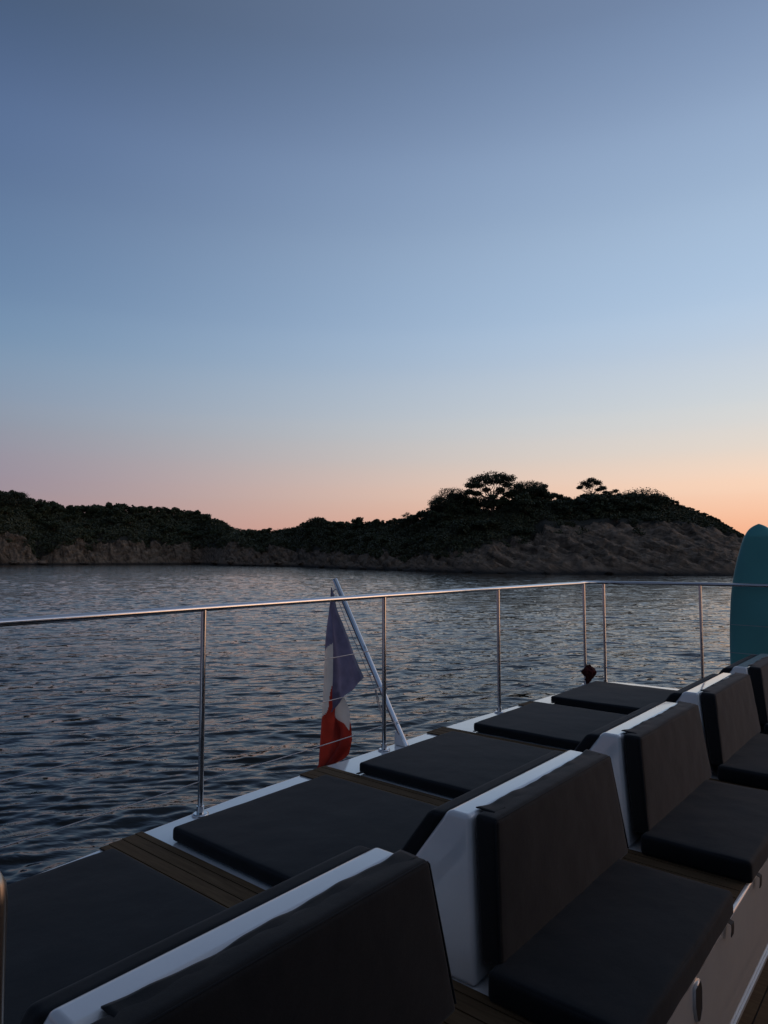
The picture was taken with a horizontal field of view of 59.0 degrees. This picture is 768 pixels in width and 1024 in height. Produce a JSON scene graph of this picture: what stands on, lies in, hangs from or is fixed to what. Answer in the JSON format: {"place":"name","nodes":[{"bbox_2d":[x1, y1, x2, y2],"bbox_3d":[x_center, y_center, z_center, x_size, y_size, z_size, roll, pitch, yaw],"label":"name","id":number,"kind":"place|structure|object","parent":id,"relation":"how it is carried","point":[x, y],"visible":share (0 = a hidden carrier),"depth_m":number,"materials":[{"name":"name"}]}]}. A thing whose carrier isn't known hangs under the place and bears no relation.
{"place":"outdoors","nodes":[
{"label":"outdoors","id":0,"kind":"place"},
{"bbox_2d":[0,564,732,884],"bbox_3d":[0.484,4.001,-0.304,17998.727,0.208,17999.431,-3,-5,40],"label":"sea","id":1,"kind":"structure","parent":0,"point":[46,664],"depth_m":25.15,"materials":[{"name":"blue liquid"}]},
{"bbox_2d":[36,682,767,1023],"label":"yacht","id":2,"kind":"object","parent":1,"relation":"on","point":[728,984],"visible":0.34,"depth_m":2.37,"materials":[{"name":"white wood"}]},
{"bbox_2d":[0,871,7,1023],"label":"grab post","id":3,"kind":"object","parent":2,"relation":"on","point":[3,908],"visible":1,"depth_m":0.92,"materials":[{"name":"metal"}]},
{"bbox_2d":[3,848,226,1023],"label":"sun pad","id":4,"kind":"object","parent":2,"relation":"on","point":[68,924],"visible":0.61,"depth_m":2.01,"materials":[{"name":"grey fabric"}]},
{"bbox_2d":[19,846,456,1023],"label":"bench seat","id":5,"kind":"object","parent":2,"relation":"on","point":[354,935],"visible":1,"depth_m":1.33,"materials":[{"name":"grey fabric"}]},
{"bbox_2d":[173,775,437,885],"bbox_3d":[-0.157,1.284,2.700,1.079,0.065,0.880,-3,-5,40],"label":"sun pad","id":6,"kind":"object","parent":2,"relation":"on","point":[276,837],"visible":0.62,"depth_m":2.70,"materials":[{"name":"grey fabric"}]},
{"bbox_2d":[332,578,408,746],"bbox_3d":[-0.104,0.930,4.314,0.651,1.007,0.051,-3,-5,41],"label":"flagstaff","id":7,"kind":"object","parent":2,"relation":"on","point":[400,739],"visible":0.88,"depth_m":4.28,"materials":[{"name":"silver metal"}]},
{"bbox_2d":[317,587,363,767],"bbox_3d":[-0.268,1.089,4.401,0.441,1.188,0.105,-3,-5,40],"label":"flag","id":8,"kind":"object","parent":7,"relation":"hanging from","point":[343,676],"visible":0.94,"depth_m":4.41,"materials":[{"name":"multicoloured fabric"}]},
{"bbox_2d":[0,581,767,847],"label":"guardrail","id":9,"kind":"object","parent":2,"relation":"on","point":[199,812],"visible":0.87,"depth_m":3.59,"materials":[{"name":"silver metal"}]},
{"bbox_2d":[581,664,596,683],"bbox_3d":[1.827,1.452,6.040,0.138,0.194,0.133,-3,-5,40],"label":"cloth bundle","id":10,"kind":"object","parent":9,"relation":"attached to","point":[589,672],"visible":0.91,"depth_m":6.01,"materials":[{"name":"fabric"}]},
{"bbox_2d":[356,731,553,797],"bbox_3d":[0.541,1.341,3.537,1.080,0.065,0.926,-3,-5,40],"label":"sun pad","id":11,"kind":"object","parent":2,"relation":"on","point":[453,764],"visible":0.56,"depth_m":3.55,"materials":[{"name":"grey fabric"}]},
{"bbox_2d":[473,702,625,749],"bbox_3d":[1.255,1.399,4.392,1.079,0.066,0.926,-3,-5,40],"label":"sun pad","id":12,"kind":"object","parent":2,"relation":"on","point":[562,726],"visible":0.67,"depth_m":4.39,"materials":[{"name":"grey fabric"}]},
{"bbox_2d":[401,749,733,1023],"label":"bench seat","id":13,"kind":"object","parent":2,"relation":"on","point":[554,907],"visible":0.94,"depth_m":1.90,"materials":[{"name":"grey fabric"}]},
{"bbox_2d":[551,681,676,713],"bbox_3d":[1.969,1.457,5.247,1.080,0.064,0.926,-3,-5,40],"label":"sun pad","id":14,"kind":"object","parent":2,"relation":"on","point":[614,697],"visible":0.55,"depth_m":5.24,"materials":[{"name":"grey fabric"}]},
{"bbox_2d":[574,701,767,887],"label":"bench seat","id":15,"kind":"object","parent":2,"relation":"on","point":[678,806],"visible":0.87,"depth_m":2.74,"materials":[{"name":"grey fabric"}]},
{"bbox_2d":[664,672,767,789],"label":"bench seat","id":16,"kind":"object","parent":2,"relation":"on","point":[736,740],"visible":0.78,"depth_m":3.62,"materials":[{"name":"grey fabric"}]},
{"bbox_2d":[719,654,767,734],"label":"bench seat","id":17,"kind":"object","parent":2,"relation":"on","point":[754,667],"visible":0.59,"depth_m":4.43,"materials":[{"name":"grey fabric"}]},
{"bbox_2d":[730,524,767,664],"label":"paddle board","id":18,"kind":"object","parent":2,"relation":"on","point":[748,605],"visible":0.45,"depth_m":5.51,"materials":[{"name":"teal plastic"}]},
{"bbox_2d":[0,502,742,575],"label":"terrain","id":19,"kind":"structure","parent":0,"point":[601,546],"depth_m":194.97,"materials":[{"name":"brown stone"}]},
{"bbox_2d":[9,561,19,564],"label":"boulder","id":20,"kind":"object","parent":19,"relation":"on","point":[14,562],"visible":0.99,"depth_m":409.34,"materials":[{"name":"stone"}]},
{"bbox_2d":[0,491,35,506],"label":"round pine","id":21,"kind":"object","parent":19,"relation":"on","point":[14,501],"visible":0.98,"depth_m":473.96,"materials":[{"name":"green plant"}]},
{"bbox_2d":[26,535,39,542],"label":"shrub","id":22,"kind":"object","parent":19,"relation":"on","point":[36,537],"visible":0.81,"depth_m":433.00,"materials":[{"name":"green plant"}]},
{"bbox_2d":[28,498,40,507],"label":"evergreen tree","id":23,"kind":"object","parent":19,"relation":"on","point":[36,502],"visible":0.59,"depth_m":484.20,"materials":[{"name":"green plant"}]},
{"bbox_2d":[36,560,49,564],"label":"boulder","id":24,"kind":"object","parent":19,"relation":"on","point":[44,562],"visible":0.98,"depth_m":414.26,"materials":[{"name":"stone"}]},
{"bbox_2d":[40,502,50,507],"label":"evergreen tree","id":25,"kind":"object","parent":19,"relation":"on","point":[45,503],"visible":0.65,"depth_m":484.88,"materials":[{"name":"green plant"}]},
{"bbox_2d":[52,502,64,508],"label":"evergreen tree","id":26,"kind":"object","parent":19,"relation":"on","point":[55,505],"visible":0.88,"depth_m":489.12,"materials":[{"name":"green plant"}]},
{"bbox_2d":[54,506,66,515],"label":"evergreen tree","id":27,"kind":"object","parent":19,"relation":"on","point":[58,509],"visible":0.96,"depth_m":488.39,"materials":[{"name":"green plant"}]},
{"bbox_2d":[68,505,81,516],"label":"evergreen tree","id":28,"kind":"object","parent":19,"relation":"on","point":[77,510],"visible":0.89,"depth_m":489.48,"materials":[{"name":"green plant"}]},
{"bbox_2d":[86,504,104,509],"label":"evergreen tree","id":29,"kind":"object","parent":19,"relation":"on","point":[94,506],"visible":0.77,"depth_m":496.31,"materials":[{"name":"green plant"}]},
{"bbox_2d":[105,502,113,508],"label":"evergreen tree","id":30,"kind":"object","parent":19,"relation":"on","point":[108,505],"visible":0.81,"depth_m":499.31,"materials":[{"name":"green plant"}]},
{"bbox_2d":[109,508,121,518],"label":"evergreen tree","id":31,"kind":"object","parent":19,"relation":"on","point":[117,512],"visible":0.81,"depth_m":483.17,"materials":[{"name":"green plant"}]},
{"bbox_2d":[114,503,128,511],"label":"evergreen tree","id":32,"kind":"object","parent":19,"relation":"on","point":[118,505],"visible":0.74,"depth_m":504.15,"materials":[{"name":"green plant"}]},
{"bbox_2d":[130,506,138,512],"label":"evergreen tree","id":33,"kind":"object","parent":19,"relation":"on","point":[135,508],"visible":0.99,"depth_m":504.99,"materials":[{"name":"green plant"}]},
{"bbox_2d":[152,506,164,511],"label":"evergreen tree","id":34,"kind":"object","parent":19,"relation":"on","point":[159,509],"visible":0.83,"depth_m":511.35,"materials":[{"name":"green plant"}]},
{"bbox_2d":[160,510,171,518],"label":"evergreen tree","id":35,"kind":"object","parent":19,"relation":"on","point":[167,516],"visible":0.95,"depth_m":499.47,"materials":[{"name":"green plant"}]},
{"bbox_2d":[170,507,178,517],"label":"evergreen tree","id":36,"kind":"object","parent":19,"relation":"on","point":[173,509],"visible":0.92,"depth_m":513.93,"materials":[{"name":"green plant"}]},
{"bbox_2d":[173,514,181,520],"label":"evergreen tree","id":37,"kind":"object","parent":19,"relation":"on","point":[178,516],"visible":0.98,"depth_m":506.47,"materials":[{"name":"green plant"}]},
{"bbox_2d":[183,510,193,516],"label":"evergreen tree","id":38,"kind":"object","parent":19,"relation":"on","point":[187,512],"visible":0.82,"depth_m":514.55,"materials":[{"name":"green plant"}]},
{"bbox_2d":[199,514,213,525],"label":"evergreen tree","id":39,"kind":"object","parent":19,"relation":"on","point":[204,517],"visible":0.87,"depth_m":495.67,"materials":[{"name":"green plant"}]},
{"bbox_2d":[244,530,256,536],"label":"evergreen tree","id":40,"kind":"object","parent":19,"relation":"on","point":[249,535],"visible":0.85,"depth_m":390.12,"materials":[{"name":"green plant"}]},
{"bbox_2d":[259,530,269,536],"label":"evergreen tree","id":41,"kind":"object","parent":19,"relation":"on","point":[265,534],"visible":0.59,"depth_m":385.45,"materials":[{"name":"green plant"}]},
{"bbox_2d":[304,516,323,527],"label":"round pine","id":42,"kind":"object","parent":19,"relation":"on","point":[309,523],"visible":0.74,"depth_m":343.49,"materials":[{"name":"green plant"}]},
{"bbox_2d":[334,521,343,527],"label":"evergreen tree","id":43,"kind":"object","parent":19,"relation":"on","point":[339,523],"visible":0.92,"depth_m":316.18,"materials":[{"name":"green plant"}]},
{"bbox_2d":[349,517,363,528],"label":"evergreen tree","id":44,"kind":"object","parent":19,"relation":"on","point":[357,521],"visible":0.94,"depth_m":298.98,"materials":[{"name":"green plant"}]},
{"bbox_2d":[0,494,744,562],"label":"maquis scrub","id":45,"kind":"object","parent":19,"relation":"on","point":[69,530],"visible":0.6,"depth_m":283.47,"materials":[{"name":"green plant"}]},
{"bbox_2d":[370,519,379,526],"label":"evergreen tree","id":46,"kind":"object","parent":19,"relation":"on","point":[375,522],"visible":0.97,"depth_m":284.68,"materials":[{"name":"green plant"}]},
{"bbox_2d":[400,512,410,523],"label":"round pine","id":47,"kind":"object","parent":19,"relation":"on","point":[404,515],"visible":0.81,"depth_m":266.23,"materials":[{"name":"green plant"}]},
{"bbox_2d":[405,515,419,523],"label":"evergreen tree","id":48,"kind":"object","parent":19,"relation":"on","point":[408,519],"visible":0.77,"depth_m":260.88,"materials":[{"name":"green plant"}]},
{"bbox_2d":[413,510,425,522],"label":"evergreen tree","id":49,"kind":"object","parent":19,"relation":"on","point":[417,515],"visible":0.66,"depth_m":258.04,"materials":[{"name":"green plant"}]},
{"bbox_2d":[420,504,441,520],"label":"round pine","id":50,"kind":"object","parent":19,"relation":"on","point":[424,515],"visible":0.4,"depth_m":245.51,"materials":[{"name":"green plant"}]},
{"bbox_2d":[425,510,441,526],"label":"evergreen tree","id":51,"kind":"object","parent":19,"relation":"on","point":[432,514],"visible":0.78,"depth_m":238.58,"materials":[{"name":"green plant"}]},
{"bbox_2d":[428,488,470,508],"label":"round pine","id":52,"kind":"object","parent":19,"relation":"on","point":[445,497],"visible":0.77,"depth_m":240.29,"materials":[{"name":"green plant"}]},
{"bbox_2d":[455,494,468,507],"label":"evergreen tree","id":53,"kind":"object","parent":19,"relation":"on","point":[463,498],"visible":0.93,"depth_m":240.58,"materials":[{"name":"green plant"}]},
{"bbox_2d":[471,500,481,506],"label":"evergreen tree","id":54,"kind":"object","parent":19,"relation":"on","point":[477,503],"visible":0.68,"depth_m":236.40,"materials":[{"name":"green plant"}]},
{"bbox_2d":[485,523,493,530],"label":"evergreen tree","id":55,"kind":"object","parent":19,"relation":"on","point":[489,527],"visible":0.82,"depth_m":210.81,"materials":[{"name":"green plant"}]},
{"bbox_2d":[463,470,517,512],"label":"umbrella pine","id":56,"kind":"object","parent":19,"relation":"on","point":[504,479],"visible":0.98,"depth_m":234.34,"materials":[{"name":"green plant"}]},
{"bbox_2d":[483,499,503,512],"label":"evergreen tree","id":57,"kind":"object","parent":19,"relation":"on","point":[490,503],"visible":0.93,"depth_m":232.97,"materials":[{"name":"green plant"}]},
{"bbox_2d":[495,496,511,509],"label":"evergreen tree","id":58,"kind":"object","parent":19,"relation":"on","point":[502,500],"visible":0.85,"depth_m":232.31,"materials":[{"name":"green plant"}]},
{"bbox_2d":[502,491,516,500],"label":"evergreen tree","id":59,"kind":"object","parent":19,"relation":"on","point":[505,495],"visible":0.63,"depth_m":233.64,"materials":[{"name":"green plant"}]},
{"bbox_2d":[511,492,533,508],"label":"evergreen tree","id":60,"kind":"object","parent":19,"relation":"on","point":[523,496],"visible":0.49,"depth_m":223.29,"materials":[{"name":"green plant"}]},
{"bbox_2d":[503,480,547,498],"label":"round pine","id":61,"kind":"object","parent":19,"relation":"on","point":[537,484],"visible":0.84,"depth_m":230.09,"materials":[{"name":"green plant"}]},
{"bbox_2d":[519,487,533,492],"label":"evergreen tree","id":62,"kind":"object","parent":19,"relation":"on","point":[525,489],"visible":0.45,"depth_m":230.97,"materials":[{"name":"green plant"}]},
{"bbox_2d":[539,489,548,498],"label":"evergreen tree","id":63,"kind":"object","parent":19,"relation":"on","point":[542,493],"visible":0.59,"depth_m":230.63,"materials":[{"name":"green plant"}]},
{"bbox_2d":[548,492,558,499],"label":"evergreen tree","id":64,"kind":"object","parent":19,"relation":"on","point":[554,495],"visible":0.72,"depth_m":232.50,"materials":[{"name":"green plant"}]},
{"bbox_2d":[550,494,571,510],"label":"evergreen tree","id":65,"kind":"object","parent":19,"relation":"on","point":[555,503],"visible":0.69,"depth_m":222.33,"materials":[{"name":"green plant"}]},
{"bbox_2d":[563,496,571,501],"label":"evergreen tree","id":66,"kind":"object","parent":19,"relation":"on","point":[566,498],"visible":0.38,"depth_m":232.29,"materials":[{"name":"green plant"}]},
{"bbox_2d":[570,498,587,512],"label":"evergreen tree","id":67,"kind":"object","parent":19,"relation":"on","point":[583,502],"visible":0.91,"depth_m":216.06,"materials":[{"name":"green plant"}]},
{"bbox_2d":[572,492,604,504],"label":"round pine","id":68,"kind":"object","parent":19,"relation":"on","point":[583,495],"visible":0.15,"depth_m":223.69,"materials":[{"name":"green plant"}]},
{"bbox_2d":[576,477,607,493],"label":"umbrella pine","id":69,"kind":"object","parent":19,"relation":"on","point":[588,484],"visible":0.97,"depth_m":226.83,"materials":[{"name":"green plant"}]},
{"bbox_2d":[587,494,608,512],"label":"evergreen tree","id":70,"kind":"object","parent":19,"relation":"on","point":[593,502],"visible":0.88,"depth_m":212.18,"materials":[{"name":"green plant"}]},
{"bbox_2d":[594,494,613,502],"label":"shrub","id":71,"kind":"object","parent":19,"relation":"on","point":[608,496],"visible":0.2,"depth_m":220.15,"materials":[{"name":"green plant"}]},
{"bbox_2d":[606,489,621,495],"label":"umbrella pine","id":72,"kind":"object","parent":19,"relation":"on","point":[613,491],"visible":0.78,"depth_m":223.53,"materials":[{"name":"green plant"}]},
{"bbox_2d":[609,514,620,523],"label":"shrub","id":73,"kind":"object","parent":19,"relation":"on","point":[615,517],"visible":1,"depth_m":201.24,"materials":[{"name":"green plant"}]},
{"bbox_2d":[613,493,630,506],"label":"evergreen tree","id":74,"kind":"object","parent":19,"relation":"on","point":[624,496],"visible":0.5,"depth_m":213.51,"materials":[{"name":"green plant"}]},
{"bbox_2d":[608,486,673,504],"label":"round pine","id":75,"kind":"object","parent":19,"relation":"on","point":[642,493],"visible":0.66,"depth_m":214.17,"materials":[{"name":"green plant"}]},
{"bbox_2d":[0,0,767,534],"label":"sky","id":76,"kind":"structure","parent":0,"point":[265,264],"materials":[{"name":"blue"}]}
]}

